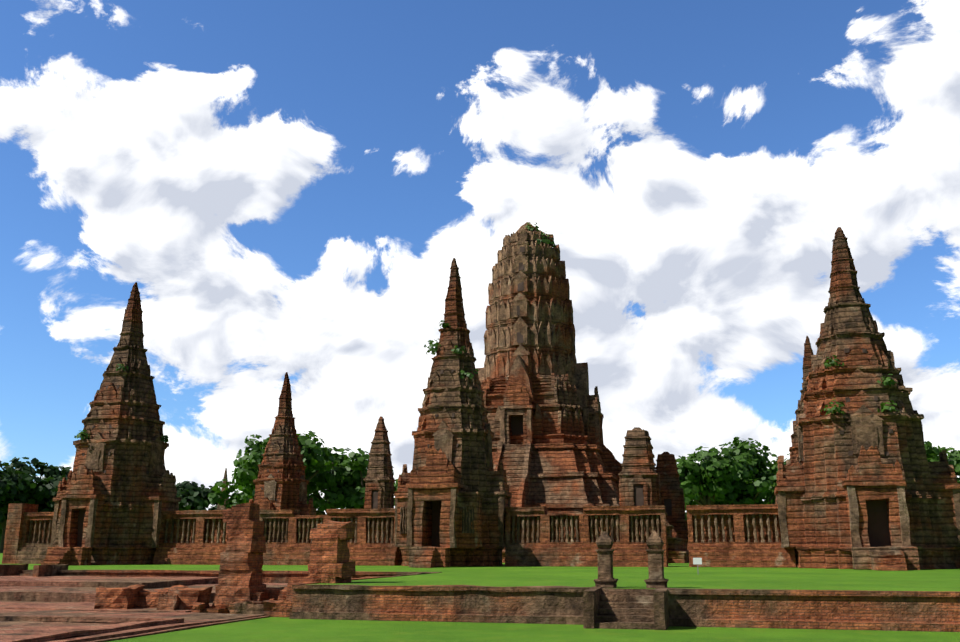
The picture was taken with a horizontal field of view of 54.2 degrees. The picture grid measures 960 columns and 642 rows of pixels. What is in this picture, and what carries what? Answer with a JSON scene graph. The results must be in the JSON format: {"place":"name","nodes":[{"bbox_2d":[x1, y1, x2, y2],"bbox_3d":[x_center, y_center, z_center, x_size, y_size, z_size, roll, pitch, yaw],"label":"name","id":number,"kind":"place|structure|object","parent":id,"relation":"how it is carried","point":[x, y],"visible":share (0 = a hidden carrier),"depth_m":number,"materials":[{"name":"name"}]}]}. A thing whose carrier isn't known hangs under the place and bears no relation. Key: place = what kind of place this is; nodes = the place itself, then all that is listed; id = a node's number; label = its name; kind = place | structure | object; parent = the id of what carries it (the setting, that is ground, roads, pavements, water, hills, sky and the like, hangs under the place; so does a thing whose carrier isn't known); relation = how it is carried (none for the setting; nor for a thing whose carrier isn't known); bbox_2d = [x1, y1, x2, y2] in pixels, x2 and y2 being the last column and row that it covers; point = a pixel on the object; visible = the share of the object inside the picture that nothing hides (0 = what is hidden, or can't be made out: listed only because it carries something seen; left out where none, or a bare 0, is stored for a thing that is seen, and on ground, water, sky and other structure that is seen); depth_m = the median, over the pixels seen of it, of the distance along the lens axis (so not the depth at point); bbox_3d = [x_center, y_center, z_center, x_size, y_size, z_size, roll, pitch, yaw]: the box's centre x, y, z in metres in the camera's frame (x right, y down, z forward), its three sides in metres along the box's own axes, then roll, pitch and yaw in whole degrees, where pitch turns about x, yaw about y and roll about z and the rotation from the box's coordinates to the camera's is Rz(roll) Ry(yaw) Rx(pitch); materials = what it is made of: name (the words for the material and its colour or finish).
{"place":"outdoors","nodes":[
{"label":"outdoors","id":0,"kind":"place"},
{"bbox_2d":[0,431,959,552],"bbox_3d":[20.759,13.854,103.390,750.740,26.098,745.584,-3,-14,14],"label":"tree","id":1,"kind":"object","parent":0,"point":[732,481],"depth_m":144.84,"materials":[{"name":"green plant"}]},
{"bbox_2d":[0,445,959,506],"bbox_3d":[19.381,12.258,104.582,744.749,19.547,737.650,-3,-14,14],"label":"trees","id":2,"kind":"object","parent":1,"relation":"attached to","point":[685,472],"visible":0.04,"depth_m":146.28,"materials":[{"name":"green plant"}]},
{"bbox_2d":[0,553,959,590],"bbox_3d":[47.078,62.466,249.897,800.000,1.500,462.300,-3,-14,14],"label":"lawn","id":3,"kind":"structure","parent":0,"point":[682,575],"depth_m":40.44,"materials":[{"name":"green plant"}]},
{"bbox_2d":[41,282,181,564],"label":"stupa","id":4,"kind":"object","parent":3,"relation":"on","point":[114,498],"visible":1,"depth_m":70.40,"materials":[{"name":"brick"}]},
{"bbox_2d":[215,468,228,509],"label":"chedi","id":5,"kind":"structure","parent":3,"relation":"on","point":[220,507],"depth_m":171.91,"materials":[{"name":"brick"}]},
{"bbox_2d":[249,372,315,514],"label":"stupa","id":6,"kind":"object","parent":3,"relation":"on","point":[281,483],"visible":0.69,"depth_m":98.28,"materials":[{"name":"brick"}]},
{"bbox_2d":[363,416,395,508],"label":"stupa","id":7,"kind":"object","parent":3,"relation":"on","point":[379,479],"visible":0.73,"depth_m":83.99,"materials":[{"name":"brick"}]},
{"bbox_2d":[394,258,511,567],"bbox_3d":[-2.263,5.755,65.799,7.956,22.296,11.213,-3,-14,14],"label":"stupa","id":8,"kind":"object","parent":3,"relation":"on","point":[453,495],"visible":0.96,"depth_m":63.93,"materials":[{"name":"brick"}]},
{"bbox_2d":[2,503,959,567],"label":"balustrade wall","id":9,"kind":"structure","parent":3,"relation":"on","point":[734,535],"depth_m":63.41,"materials":[{"name":"brick"}]},
{"bbox_2d":[476,222,688,562],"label":"central temple tower","id":10,"kind":"structure","parent":3,"relation":"on","point":[550,450],"depth_m":90.32,"materials":[{"name":"brick"}]},
{"bbox_2d":[74,222,898,442],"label":"shrubs","id":11,"kind":"object","parent":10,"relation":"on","point":[456,349],"visible":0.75,"depth_m":66.37,"materials":[{"name":"green plant"}]},
{"bbox_2d":[618,427,673,537],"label":"stupa","id":12,"kind":"object","parent":10,"relation":"on","point":[639,481],"visible":0.73,"depth_m":77.88,"materials":[{"name":"brick"}]},
{"bbox_2d":[655,452,687,539],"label":"pillar","id":13,"kind":"structure","parent":10,"relation":"on","point":[672,493],"depth_m":99.15,"materials":[{"name":"brick"}]},
{"bbox_2d":[594,531,617,587],"bbox_3d":[3.926,7.566,29.367,0.718,1.919,0.711,-3,-14,14],"label":"post","id":14,"kind":"object","parent":3,"relation":"on","point":[604,551],"visible":0.9,"depth_m":29.17,"materials":[{"name":"stone"}]},
{"bbox_2d":[644,530,668,588],"bbox_3d":[5.432,7.469,28.988,0.703,1.945,0.710,-3,-14,14],"label":"post","id":15,"kind":"object","parent":3,"relation":"on","point":[656,579],"visible":0.83,"depth_m":28.79,"materials":[{"name":"stone"}]},
{"bbox_2d":[693,558,701,573],"bbox_3d":[10.192,11.470,43.888,0.400,0.750,0.055,-3,-14,14],"label":"sign","id":16,"kind":"object","parent":3,"relation":"on","point":[697,561],"visible":1,"depth_m":43.91,"materials":[{"name":"white"}]},
{"bbox_2d":[775,336,813,502],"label":"stupa","id":17,"kind":"object","parent":3,"relation":"on","point":[794,449],"visible":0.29,"depth_m":87.81,"materials":[{"name":"brick"}]},
{"bbox_2d":[774,227,959,570],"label":"stupa","id":18,"kind":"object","parent":3,"relation":"on","point":[865,484],"visible":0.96,"depth_m":57.10,"materials":[{"name":"brick"}]},
{"bbox_2d":[0,0,959,513],"label":"sky","id":19,"kind":"structure","parent":0,"point":[294,187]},
{"bbox_2d":[108,617,959,641],"bbox_3d":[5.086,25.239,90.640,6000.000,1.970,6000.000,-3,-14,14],"label":"ground","id":20,"kind":"structure","parent":0,"point":[277,629],"depth_m":25.14,"materials":[{"name":"green plant"}]},
{"bbox_2d":[0,576,287,641],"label":"platform","id":21,"kind":"structure","parent":20,"relation":"on","point":[49,609],"depth_m":31.26,"materials":[{"name":"brown brick"}]},
{"bbox_2d":[94,584,291,616],"bbox_3d":[-7.510,10.178,33.906,12.376,1.290,5.475,-3,-14,14],"label":"rubble","id":22,"kind":"object","parent":20,"relation":"on","point":[182,597],"visible":0.33,"depth_m":33.02,"materials":[{"name":"brick"}]},
{"bbox_2d":[191,503,269,614],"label":"brick pillar","id":23,"kind":"structure","parent":20,"relation":"on","point":[240,568],"depth_m":33.05,"materials":[{"name":"brick"}]},
{"bbox_2d":[257,520,356,604],"bbox_3d":[-5.337,8.856,33.355,5.492,3.446,4.204,-3,-14,14],"label":"stub","id":24,"kind":"object","parent":20,"relation":"on","point":[329,562],"visible":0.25,"depth_m":32.95,"materials":[{"name":"brick"}]},
{"bbox_2d":[0,564,959,631],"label":"retaining wall","id":25,"kind":"structure","parent":20,"relation":"on","point":[593,607],"depth_m":27.77,"materials":[{"name":"brick"}]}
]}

